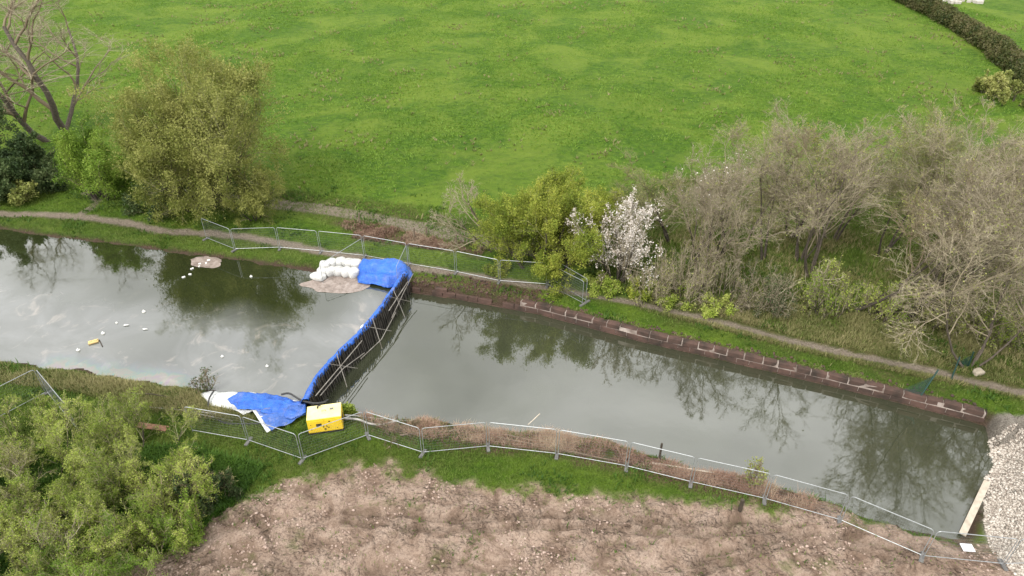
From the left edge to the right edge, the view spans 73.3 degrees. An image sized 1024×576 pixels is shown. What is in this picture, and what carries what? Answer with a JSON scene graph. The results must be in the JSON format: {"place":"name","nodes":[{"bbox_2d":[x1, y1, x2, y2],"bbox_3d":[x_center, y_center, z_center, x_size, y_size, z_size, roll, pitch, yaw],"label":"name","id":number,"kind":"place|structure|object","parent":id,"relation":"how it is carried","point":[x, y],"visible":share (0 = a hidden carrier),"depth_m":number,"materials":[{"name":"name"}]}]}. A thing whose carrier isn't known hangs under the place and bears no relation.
{"place":"outdoors","nodes":[
{"label":"outdoors","id":0,"kind":"place"},
{"bbox_2d":[0,229,391,400],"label":"polluted water","id":1,"kind":"structure","parent":0,"point":[63,299],"depth_m":48.98,"materials":[{"name":"grey liquid"}]},
{"bbox_2d":[191,256,221,267],"bbox_3d":[-24.444,-2.084,54.901,2.702,0.024,1.894,0,34,0],"label":"scum raft","id":2,"kind":"object","parent":1,"relation":"on","point":[213,262],"visible":1,"depth_m":54.84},
{"bbox_2d":[299,276,369,292],"bbox_3d":[-13.454,-0.292,52.262,5.440,0.027,2.441,0,34,0],"label":"scum raft","id":3,"kind":"object","parent":1,"relation":"on","point":[337,284],"visible":0.98,"depth_m":52.12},
{"bbox_2d":[157,189,604,259],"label":"farm track","id":4,"kind":"structure","parent":0,"point":[350,214],"depth_m":60.02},
{"bbox_2d":[0,0,1023,570],"bbox_3d":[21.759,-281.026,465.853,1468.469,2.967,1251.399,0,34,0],"label":"ground","id":5,"kind":"structure","parent":0,"point":[436,180],"depth_m":81.22,"materials":[{"name":"green plant"}]},
{"bbox_2d":[0,95,26,152],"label":"bramble bush","id":6,"kind":"object","parent":5,"relation":"on","point":[7,126],"visible":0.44,"depth_m":68.10,"materials":[{"name":"green plant"}]},
{"bbox_2d":[0,179,38,206],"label":"bramble bush","id":7,"kind":"object","parent":5,"relation":"on","point":[21,191],"visible":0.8,"depth_m":61.71,"materials":[{"name":"green plant"}]},
{"bbox_2d":[0,130,47,201],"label":"dark bush","id":8,"kind":"object","parent":5,"relation":"on","point":[13,165],"visible":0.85,"depth_m":63.25,"materials":[{"name":"green plant"}]},
{"bbox_2d":[0,391,64,475],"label":"scrub bush","id":9,"kind":"object","parent":5,"relation":"on","point":[42,401],"visible":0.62,"depth_m":38.02,"materials":[{"name":"green plant"}]},
{"bbox_2d":[0,433,102,575],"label":"scrub bush","id":10,"kind":"object","parent":5,"relation":"on","point":[14,459],"visible":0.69,"depth_m":33.29,"materials":[{"name":"green plant"}]},
{"bbox_2d":[23,147,80,193],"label":"bramble bush","id":11,"kind":"object","parent":5,"relation":"on","point":[45,175],"visible":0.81,"depth_m":63.55,"materials":[{"name":"green plant"}]},
{"bbox_2d":[36,370,78,430],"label":"fence panel","id":12,"kind":"object","parent":5,"relation":"on","point":[50,391],"visible":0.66,"depth_m":40.09,"materials":[{"name":"metal"}]},
{"bbox_2d":[0,493,134,575],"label":"scrub bush","id":13,"kind":"object","parent":5,"relation":"on","point":[33,527],"visible":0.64,"depth_m":31.02,"materials":[{"name":"green plant"}]},
{"bbox_2d":[0,0,143,141],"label":"bare tree","id":14,"kind":"object","parent":5,"relation":"on","point":[32,74],"visible":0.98,"depth_m":70.59,"materials":[{"name":"brown plant"}]},
{"bbox_2d":[0,389,145,532],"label":"scrub bush","id":15,"kind":"object","parent":5,"relation":"on","point":[55,433],"visible":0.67,"depth_m":35.91,"materials":[{"name":"green plant"}]},
{"bbox_2d":[0,443,170,575],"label":"scrub bush","id":16,"kind":"object","parent":5,"relation":"on","point":[88,503],"visible":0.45,"depth_m":31.90,"materials":[{"name":"green plant"}]},
{"bbox_2d":[47,110,140,208],"bbox_3d":[-37.369,-10.989,61.429,7.114,8.343,7.524,0,34,0],"label":"hawthorn bush","id":17,"kind":"object","parent":5,"relation":"on","point":[86,169],"visible":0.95,"depth_m":60.55,"materials":[{"name":"green plant"}]},
{"bbox_2d":[21,483,182,575],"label":"scrub bush","id":18,"kind":"object","parent":5,"relation":"on","point":[115,569],"visible":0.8,"depth_m":30.40,"materials":[{"name":"green plant"}]},
{"bbox_2d":[41,383,203,523],"bbox_3d":[-20.141,8.266,36.135,7.810,4.555,9.459,-16,37,-22],"label":"scrub bush","id":19,"kind":"object","parent":5,"relation":"on","point":[106,473],"visible":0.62,"depth_m":35.84,"materials":[{"name":"green plant"}]},
{"bbox_2d":[0,358,256,423],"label":"dry grass","id":20,"kind":"structure","parent":5,"relation":"on","point":[94,385],"depth_m":41.96,"materials":[{"name":"plant"}]},
{"bbox_2d":[0,439,266,575],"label":"weeds","id":21,"kind":"object","parent":5,"relation":"on","point":[220,460],"visible":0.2,"depth_m":36.39,"materials":[{"name":"green plant"}]},
{"bbox_2d":[120,176,187,223],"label":"bramble bush","id":22,"kind":"object","parent":5,"relation":"on","point":[131,204],"visible":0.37,"depth_m":60.20,"materials":[{"name":"green plant"}]},
{"bbox_2d":[86,444,223,567],"bbox_3d":[-17.235,10.670,33.202,6.140,5.242,6.812,0,34,0],"label":"scrub bush","id":23,"kind":"object","parent":5,"relation":"on","point":[179,470],"visible":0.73,"depth_m":32.87,"materials":[{"name":"green plant"}]},
{"bbox_2d":[153,487,206,553],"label":"scrub bush","id":24,"kind":"object","parent":5,"relation":"on","point":[192,525],"visible":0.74,"depth_m":32.47,"materials":[{"name":"green plant"}]},
{"bbox_2d":[66,23,297,231],"bbox_3d":[-26.350,-14.610,59.845,16.396,15.976,19.498,9,35,13],"label":"willow tree","id":25,"kind":"object","parent":5,"relation":"on","point":[196,144],"visible":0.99,"depth_m":55.78,"materials":[{"name":"green plant"}]},
{"bbox_2d":[188,366,217,393],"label":"shrub","id":26,"kind":"object","parent":5,"relation":"on","point":[200,381],"visible":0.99,"depth_m":42.14,"materials":[{"name":"grey plant"}]},
{"bbox_2d":[171,461,248,517],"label":"scrub bush","id":27,"kind":"object","parent":5,"relation":"on","point":[234,490],"visible":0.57,"depth_m":34.03,"materials":[{"name":"green plant"}]},
{"bbox_2d":[184,407,252,445],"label":"fence panel","id":28,"kind":"object","parent":5,"relation":"on","point":[247,441],"visible":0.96,"depth_m":38.26,"materials":[{"name":"metal"}]},
{"bbox_2d":[217,152,286,230],"bbox_3d":[-21.875,-8.391,58.799,5.300,6.181,6.743,-5,34,-7],"label":"willow shrub","id":29,"kind":"object","parent":5,"relation":"on","point":[255,203],"visible":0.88,"depth_m":58.11,"materials":[{"name":"green plant"}]},
{"bbox_2d":[201,391,307,414],"bbox_3d":[-15.664,6.909,41.117,6.627,0.511,2.195,7,35,10],"label":"ground sheet","id":30,"kind":"object","parent":5,"relation":"on","point":[217,398],"visible":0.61,"depth_m":41.22,"materials":[{"name":"white plastic"}]},
{"bbox_2d":[227,392,305,418],"bbox_3d":[-14.301,6.896,40.784,5.076,0.717,2.041,8,35,11],"label":"tarpaulin","id":31,"kind":"object","parent":30,"relation":"on","point":[256,401],"visible":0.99,"depth_m":40.51,"materials":[{"name":"blue plastic"}]},
{"bbox_2d":[257,403,305,429],"bbox_3d":[-13.241,7.218,40.039,2.629,0.190,2.014,-21,40,-28],"label":"tarpaulin","id":32,"kind":"object","parent":31,"relation":"on","point":[276,419],"visible":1,"depth_m":39.56,"materials":[{"name":"blue plastic"}]},
{"bbox_2d":[242,417,306,464],"bbox_3d":[-12.985,8.191,37.385,3.692,2.029,0.660,13,36,18],"label":"fence panel","id":33,"kind":"object","parent":5,"relation":"on","point":[301,460],"visible":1,"depth_m":37.31,"materials":[{"name":"metal"}]},
{"bbox_2d":[306,402,344,434],"bbox_3d":[-10.618,7.381,39.107,2.007,1.475,1.165,-6,35,-9],"label":"generator","id":34,"kind":"object","parent":5,"relation":"on","point":[319,415],"visible":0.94,"depth_m":38.76,"materials":[{"name":"yellow paint"}]},
{"bbox_2d":[298,412,370,458],"bbox_3d":[-9.683,8.049,37.605,3.726,2.038,0.660,-17,38,-23],"label":"fence panel","id":35,"kind":"object","parent":5,"relation":"on","point":[367,437],"visible":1,"depth_m":37.57,"materials":[{"name":"metal"}]},
{"bbox_2d":[341,402,358,416],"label":"shrub","id":36,"kind":"object","parent":5,"relation":"on","point":[347,408],"visible":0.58,"depth_m":40.63,"materials":[{"name":"green plant"}]},
{"bbox_2d":[301,272,413,405],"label":"coffer dam","id":37,"kind":"structure","parent":5,"relation":"on","point":[346,356],"depth_m":45.35,"materials":[{"name":"metal"}]},
{"bbox_2d":[357,258,411,287],"bbox_3d":[-9.822,-1.202,52.664,4.509,1.373,3.164,0,34,0],"label":"tarpaulin","id":38,"kind":"object","parent":37,"relation":"on","point":[381,272],"visible":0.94,"depth_m":52.34,"materials":[{"name":"blue plastic"}]},
{"bbox_2d":[365,412,426,458],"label":"fence panel","id":39,"kind":"object","parent":5,"relation":"on","point":[422,452],"visible":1,"depth_m":37.69,"materials":[{"name":"metal"}]},
{"bbox_2d":[377,414,425,448],"bbox_3d":[-6.319,7.984,39.104,2.488,1.444,2.577,-13,36,-18],"label":"brush heap","id":40,"kind":"object","parent":5,"relation":"on","point":[397,427],"visible":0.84,"depth_m":39.10,"materials":[{"name":"brown plant"}]},
{"bbox_2d":[342,219,487,253],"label":"dead stems","id":41,"kind":"object","parent":5,"relation":"on","point":[370,231],"visible":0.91,"depth_m":57.33,"materials":[{"name":"brown plant"}]},
{"bbox_2d":[421,422,489,451],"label":"fence panel","id":42,"kind":"object","parent":5,"relation":"on","point":[487,448],"visible":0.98,"depth_m":37.46,"materials":[{"name":"metal"}]},
{"bbox_2d":[424,172,493,253],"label":"bare tree","id":43,"kind":"object","parent":5,"relation":"on","point":[465,209],"visible":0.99,"depth_m":52.97,"materials":[{"name":"brown plant"}]},
{"bbox_2d":[0,359,973,575],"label":"grass","id":44,"kind":"structure","parent":5,"relation":"on","point":[455,459],"depth_m":37.43,"materials":[{"name":"green plant"}]},
{"bbox_2d":[481,254,512,278],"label":"shrub","id":45,"kind":"object","parent":5,"relation":"on","point":[500,265],"visible":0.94,"depth_m":52.62,"materials":[{"name":"green plant"}]},
{"bbox_2d":[0,173,1021,574],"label":"weeds","id":46,"kind":"object","parent":5,"relation":"on","point":[300,429],"visible":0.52,"depth_m":44.51,"materials":[{"name":"green plant"}]},
{"bbox_2d":[0,183,1023,457],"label":"grass","id":47,"kind":"structure","parent":5,"relation":"on","point":[302,205],"depth_m":53.58,"materials":[{"name":"green plant"}]},
{"bbox_2d":[0,191,1023,395],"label":"towpath","id":48,"kind":"structure","parent":5,"relation":"on","point":[79,215],"depth_m":53.55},
{"bbox_2d":[488,422,558,459],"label":"fence panel","id":49,"kind":"object","parent":5,"relation":"on","point":[556,456],"visible":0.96,"depth_m":37.40,"materials":[{"name":"metal"}]},
{"bbox_2d":[466,163,627,301],"bbox_3d":[2.608,-5.278,52.072,12.623,8.425,12.105,0,34,0],"label":"yellow willow","id":50,"kind":"object","parent":5,"relation":"on","point":[545,206],"visible":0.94,"depth_m":50.40,"materials":[{"name":"green plant"}]},
{"bbox_2d":[110,462,1023,575],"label":"bare mud","id":51,"kind":"structure","parent":5,"relation":"on","point":[295,546],"depth_m":33.30,"materials":[{"name":"brown soil"}]},
{"bbox_2d":[165,480,932,575],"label":"weeds","id":52,"kind":"object","parent":51,"relation":"on","point":[483,532],"visible":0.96,"depth_m":33.13,"materials":[{"name":"plant"}]},
{"bbox_2d":[841,497,933,562],"bbox_3d":[17.821,11.319,32.651,3.728,2.076,0.660,21,40,28],"label":"fence panel","id":53,"kind":"object","parent":51,"relation":"on","point":[921,557],"visible":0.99,"depth_m":32.47,"materials":[{"name":"metal"}]},
{"bbox_2d":[924,531,1017,570],"bbox_3d":[21.213,12.108,31.613,3.778,2.209,0.669,0,34,0],"label":"fence panel","id":54,"kind":"object","parent":51,"relation":"on","point":[1002,563],"visible":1,"depth_m":31.77,"materials":[{"name":"metal"}]},
{"bbox_2d":[356,408,825,512],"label":"dead stems","id":55,"kind":"object","parent":5,"relation":"on","point":[426,420],"visible":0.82,"depth_m":38.06,"materials":[{"name":"brown plant"}]},
{"bbox_2d":[558,430,628,472],"bbox_3d":[4.379,8.606,36.756,3.836,2.053,0.660,7,35,11],"label":"fence panel","id":56,"kind":"object","parent":5,"relation":"on","point":[625,468],"visible":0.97,"depth_m":36.72,"materials":[{"name":"metal"}]},
{"bbox_2d":[582,269,624,300],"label":"shrub","id":57,"kind":"object","parent":5,"relation":"on","point":[613,288],"visible":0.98,"depth_m":50.53,"materials":[{"name":"green plant"}]},
{"bbox_2d":[565,184,665,288],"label":"blossom tree","id":58,"kind":"object","parent":5,"relation":"on","point":[624,252],"visible":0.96,"depth_m":49.27,"materials":[{"name":"white plant"}]},
{"bbox_2d":[625,274,655,303],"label":"shrub","id":59,"kind":"object","parent":5,"relation":"on","point":[630,293],"visible":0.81,"depth_m":49.84,"materials":[{"name":"green plant"}]},
{"bbox_2d":[623,249,682,311],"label":"thicket","id":60,"kind":"object","parent":5,"relation":"on","point":[658,289],"visible":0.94,"depth_m":48.82,"materials":[{"name":"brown plant"}]},
{"bbox_2d":[604,145,707,241],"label":"bare tree","id":61,"kind":"object","parent":5,"relation":"on","point":[642,198],"visible":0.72,"depth_m":53.13,"materials":[{"name":"brown plant"}]},
{"bbox_2d":[628,442,694,488],"bbox_3d":[7.835,9.153,35.958,3.454,2.029,0.660,11,36,15],"label":"fence panel","id":62,"kind":"object","parent":5,"relation":"on","point":[690,484],"visible":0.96,"depth_m":35.93,"materials":[{"name":"metal"}]},
{"bbox_2d":[651,279,698,312],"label":"shrub","id":63,"kind":"object","parent":5,"relation":"on","point":[669,301],"visible":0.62,"depth_m":48.92,"materials":[{"name":"green plant"}]},
{"bbox_2d":[413,279,957,400],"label":"grass","id":64,"kind":"structure","parent":5,"relation":"on","point":[678,335],"depth_m":46.53,"materials":[{"name":"plant"}]},
{"bbox_2d":[653,237,720,311],"bbox_3d":[12.277,-0.732,48.864,4.880,5.282,5.406,0,34,0],"label":"thicket","id":65,"kind":"object","parent":5,"relation":"on","point":[702,280],"visible":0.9,"depth_m":48.83,"materials":[{"name":"brown plant"}]},
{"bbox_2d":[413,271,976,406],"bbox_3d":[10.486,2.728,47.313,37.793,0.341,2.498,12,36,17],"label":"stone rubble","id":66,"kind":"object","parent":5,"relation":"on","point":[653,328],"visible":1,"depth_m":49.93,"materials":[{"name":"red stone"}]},
{"bbox_2d":[412,286,986,421],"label":"retaining wall","id":67,"kind":"structure","parent":5,"relation":"on","point":[969,412],"depth_m":44.99,"materials":[{"name":"red stone"}]},
{"bbox_2d":[650,140,767,265],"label":"bare tree","id":68,"kind":"object","parent":5,"relation":"on","point":[713,184],"visible":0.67,"depth_m":51.04,"materials":[{"name":"brown plant"}]},
{"bbox_2d":[698,290,738,318],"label":"shrub","id":69,"kind":"object","parent":5,"relation":"on","point":[710,313],"visible":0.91,"depth_m":48.50,"materials":[{"name":"green plant"}]},
{"bbox_2d":[654,162,785,284],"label":"bare tree","id":70,"kind":"object","parent":5,"relation":"on","point":[730,202],"visible":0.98,"depth_m":47.48,"materials":[{"name":"brown plant"}]},
{"bbox_2d":[692,236,765,311],"bbox_3d":[15.156,-0.565,48.656,4.846,4.904,4.888,0,34,0],"label":"thicket","id":71,"kind":"object","parent":5,"relation":"on","point":[743,299],"visible":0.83,"depth_m":48.89,"materials":[{"name":"brown plant"}]},
{"bbox_2d":[692,458,770,505],"bbox_3d":[11.211,9.749,35.060,3.727,2.029,0.660,10,35,14],"label":"fence panel","id":72,"kind":"object","parent":5,"relation":"on","point":[763,500],"visible":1,"depth_m":35.03,"materials":[{"name":"metal"}]},
{"bbox_2d":[687,115,788,253],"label":"bare tree","id":73,"kind":"object","parent":5,"relation":"on","point":[729,133],"visible":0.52,"depth_m":52.46,"materials":[{"name":"brown plant"}]},
{"bbox_2d":[743,456,768,488],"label":"shrub","id":74,"kind":"object","parent":5,"relation":"on","point":[757,467],"visible":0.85,"depth_m":35.72,"materials":[{"name":"green plant"}]},
{"bbox_2d":[731,253,800,319],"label":"thicket","id":75,"kind":"object","parent":5,"relation":"on","point":[771,297],"visible":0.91,"depth_m":47.82,"materials":[{"name":"brown plant"}]},
{"bbox_2d":[707,113,849,259],"bbox_3d":[19.274,-7.309,51.693,11.910,12.123,8.351,-13,36,-18],"label":"bare tree","id":76,"kind":"object","parent":5,"relation":"on","point":[761,174],"visible":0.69,"depth_m":50.53,"materials":[{"name":"brown plant"}]},
{"bbox_2d":[716,108,848,247],"bbox_3d":[20.980,-8.524,54.052,8.259,11.480,10.183,-18,38,-25],"label":"bare tree","id":77,"kind":"object","parent":5,"relation":"on","point":[802,138],"visible":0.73,"depth_m":51.50,"materials":[{"name":"brown plant"}]},
{"bbox_2d":[743,120,870,239],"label":"bare tree","id":78,"kind":"object","parent":5,"relation":"on","point":[787,216],"visible":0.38,"depth_m":53.30,"materials":[{"name":"brown plant"}]},
{"bbox_2d":[766,475,847,523],"bbox_3d":[14.642,10.427,34.101,3.627,2.068,0.660,12,36,17],"label":"fence panel","id":79,"kind":"object","parent":5,"relation":"on","point":[838,518],"visible":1,"depth_m":34.08,"materials":[{"name":"metal"}]},
{"bbox_2d":[773,259,844,300],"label":"fallen boughs","id":80,"kind":"object","parent":5,"relation":"on","point":[790,287],"visible":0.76,"depth_m":47.91,"materials":[{"name":"brown wood"}]},
{"bbox_2d":[600,151,1023,317],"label":"rough grass","id":81,"kind":"structure","parent":5,"relation":"on","point":[860,235],"depth_m":55.90,"materials":[{"name":"plant"}]},
{"bbox_2d":[741,118,894,261],"bbox_3d":[22.701,-7.232,52.195,11.062,11.477,9.220,19,39,26],"label":"bare tree","id":82,"kind":"object","parent":5,"relation":"on","point":[842,177],"visible":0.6,"depth_m":50.43,"materials":[{"name":"brown plant"}]},
{"bbox_2d":[621,280,1023,399],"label":"dry grass","id":83,"kind":"structure","parent":5,"relation":"on","point":[968,339],"depth_m":46.24,"materials":[{"name":"plant"}]},
{"bbox_2d":[747,94,918,277],"bbox_3d":[22.587,-5.917,48.917,11.581,13.019,14.133,0,34,0],"label":"bare tree","id":84,"kind":"object","parent":5,"relation":"on","point":[804,201],"visible":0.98,"depth_m":47.87,"materials":[{"name":"brown plant"}]},
{"bbox_2d":[794,251,871,317],"bbox_3d":[21.839,0.256,47.522,4.035,4.945,4.444,-18,38,-24],"label":"thicket","id":85,"kind":"object","parent":5,"relation":"on","point":[828,292],"visible":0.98,"depth_m":47.52,"materials":[{"name":"green plant"}]},
{"bbox_2d":[786,102,958,241],"bbox_3d":[27.995,-8.657,54.466,12.974,11.273,9.025,0,34,0],"label":"bare tree","id":86,"kind":"object","parent":5,"relation":"on","point":[851,214],"visible":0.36,"depth_m":53.00,"materials":[{"name":"brown plant"}]},
{"bbox_2d":[861,280,914,328],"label":"thicket","id":87,"kind":"object","parent":5,"relation":"on","point":[867,300],"visible":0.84,"depth_m":47.11,"materials":[{"name":"green plant"}]},
{"bbox_2d":[834,96,1000,255],"bbox_3d":[31.337,-7.671,52.275,13.639,12.126,10.005,-15,37,-21],"label":"bare tree","id":88,"kind":"object","parent":5,"relation":"on","point":[926,163],"visible":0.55,"depth_m":50.31,"materials":[{"name":"brown plant"}]},
{"bbox_2d":[897,273,976,340],"bbox_3d":[28.859,1.227,46.980,4.300,4.223,5.277,-24,41,-31],"label":"thicket","id":89,"kind":"object","parent":5,"relation":"on","point":[940,312],"visible":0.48,"depth_m":46.50,"materials":[{"name":"brown plant"}]},
{"bbox_2d":[851,130,1023,321],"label":"bare tree","id":90,"kind":"object","parent":5,"relation":"on","point":[955,202],"visible":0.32,"depth_m":46.12,"materials":[{"name":"brown plant"}]},
{"bbox_2d":[903,352,973,395],"bbox_3d":[26.500,5.093,42.456,5.640,1.506,0.934,-18,38,-24],"label":"netting screen","id":91,"kind":"object","parent":5,"relation":"on","point":[956,364],"visible":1,"depth_m":41.80,"materials":[{"name":"plastic"}]},
{"bbox_2d":[855,128,1023,311],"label":"bare tree","id":92,"kind":"object","parent":5,"relation":"on","point":[959,243],"visible":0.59,"depth_m":42.34,"materials":[{"name":"brown plant"}]},
{"bbox_2d":[873,93,1023,325],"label":"bare tree","id":93,"kind":"object","parent":5,"relation":"on","point":[997,209],"visible":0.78,"depth_m":41.87,"materials":[{"name":"brown plant"}]},
{"bbox_2d":[874,184,1023,367],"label":"bare tree","id":94,"kind":"object","parent":5,"relation":"on","point":[989,333],"visible":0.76,"depth_m":40.20,"materials":[{"name":"brown plant"}]},
{"bbox_2d":[876,96,1023,272],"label":"bare tree","id":95,"kind":"object","parent":5,"relation":"on","point":[945,141],"visible":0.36,"depth_m":47.36,"materials":[{"name":"brown plant"}]},
{"bbox_2d":[876,156,1023,313],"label":"bare tree","id":96,"kind":"object","parent":5,"relation":"on","point":[909,225],"visible":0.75,"depth_m":44.32,"materials":[{"name":"brown plant"}]},
{"bbox_2d":[887,105,1020,237],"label":"bare tree","id":97,"kind":"object","parent":5,"relation":"on","point":[904,119],"visible":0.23,"depth_m":54.23,"materials":[{"name":"brown plant"}]},
{"bbox_2d":[891,0,1023,88],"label":"hedge","id":98,"kind":"object","parent":5,"relation":"on","point":[1005,52],"visible":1,"depth_m":106.15,"materials":[{"name":"green plant"}]},
{"bbox_2d":[903,127,1023,282],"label":"bare tree","id":99,"kind":"object","parent":5,"relation":"on","point":[942,280],"visible":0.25,"depth_m":47.47,"materials":[{"name":"brown plant"}]},
{"bbox_2d":[959,480,990,535],"bbox_3d":[23.886,11.298,35.476,0.320,0.368,4.232,28,43,34],"label":"timber plank","id":100,"kind":"object","parent":5,"relation":"on","point":[974,508],"visible":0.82,"depth_m":35.36,"materials":[{"name":"beige wood"}]},
{"bbox_2d":[952,281,1023,351],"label":"thicket","id":101,"kind":"object","parent":5,"relation":"on","point":[1004,327],"visible":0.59,"depth_m":45.49,"materials":[{"name":"brown plant"}]},
{"bbox_2d":[971,69,1013,95],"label":"hedge bush","id":102,"kind":"object","parent":5,"relation":"on","point":[983,83],"visible":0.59,"depth_m":87.06,"materials":[{"name":"green plant"}]},
{"bbox_2d":[982,423,1023,575],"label":"white stones","id":103,"kind":"object","parent":5,"relation":"on","point":[996,513],"visible":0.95,"depth_m":35.73,"materials":[{"name":"white stone"}]},
{"bbox_2d":[983,223,1023,330],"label":"bare tree","id":104,"kind":"object","parent":5,"relation":"on","point":[1022,306],"visible":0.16,"depth_m":43.75,"materials":[{"name":"brown plant"}]},
{"bbox_2d":[985,71,1023,105],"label":"hedge bush","id":105,"kind":"object","parent":5,"relation":"on","point":[999,82],"visible":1,"depth_m":84.00,"materials":[{"name":"green plant"}]},
{"bbox_2d":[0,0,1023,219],"bbox_3d":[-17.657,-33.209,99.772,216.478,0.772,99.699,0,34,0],"label":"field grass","id":106,"kind":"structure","parent":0,"point":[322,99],"depth_m":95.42,"materials":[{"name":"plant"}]},
{"bbox_2d":[321,292,993,538],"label":"canal water","id":107,"kind":"structure","parent":0,"point":[450,360],"depth_m":42.01,"materials":[{"name":"grey liquid"}]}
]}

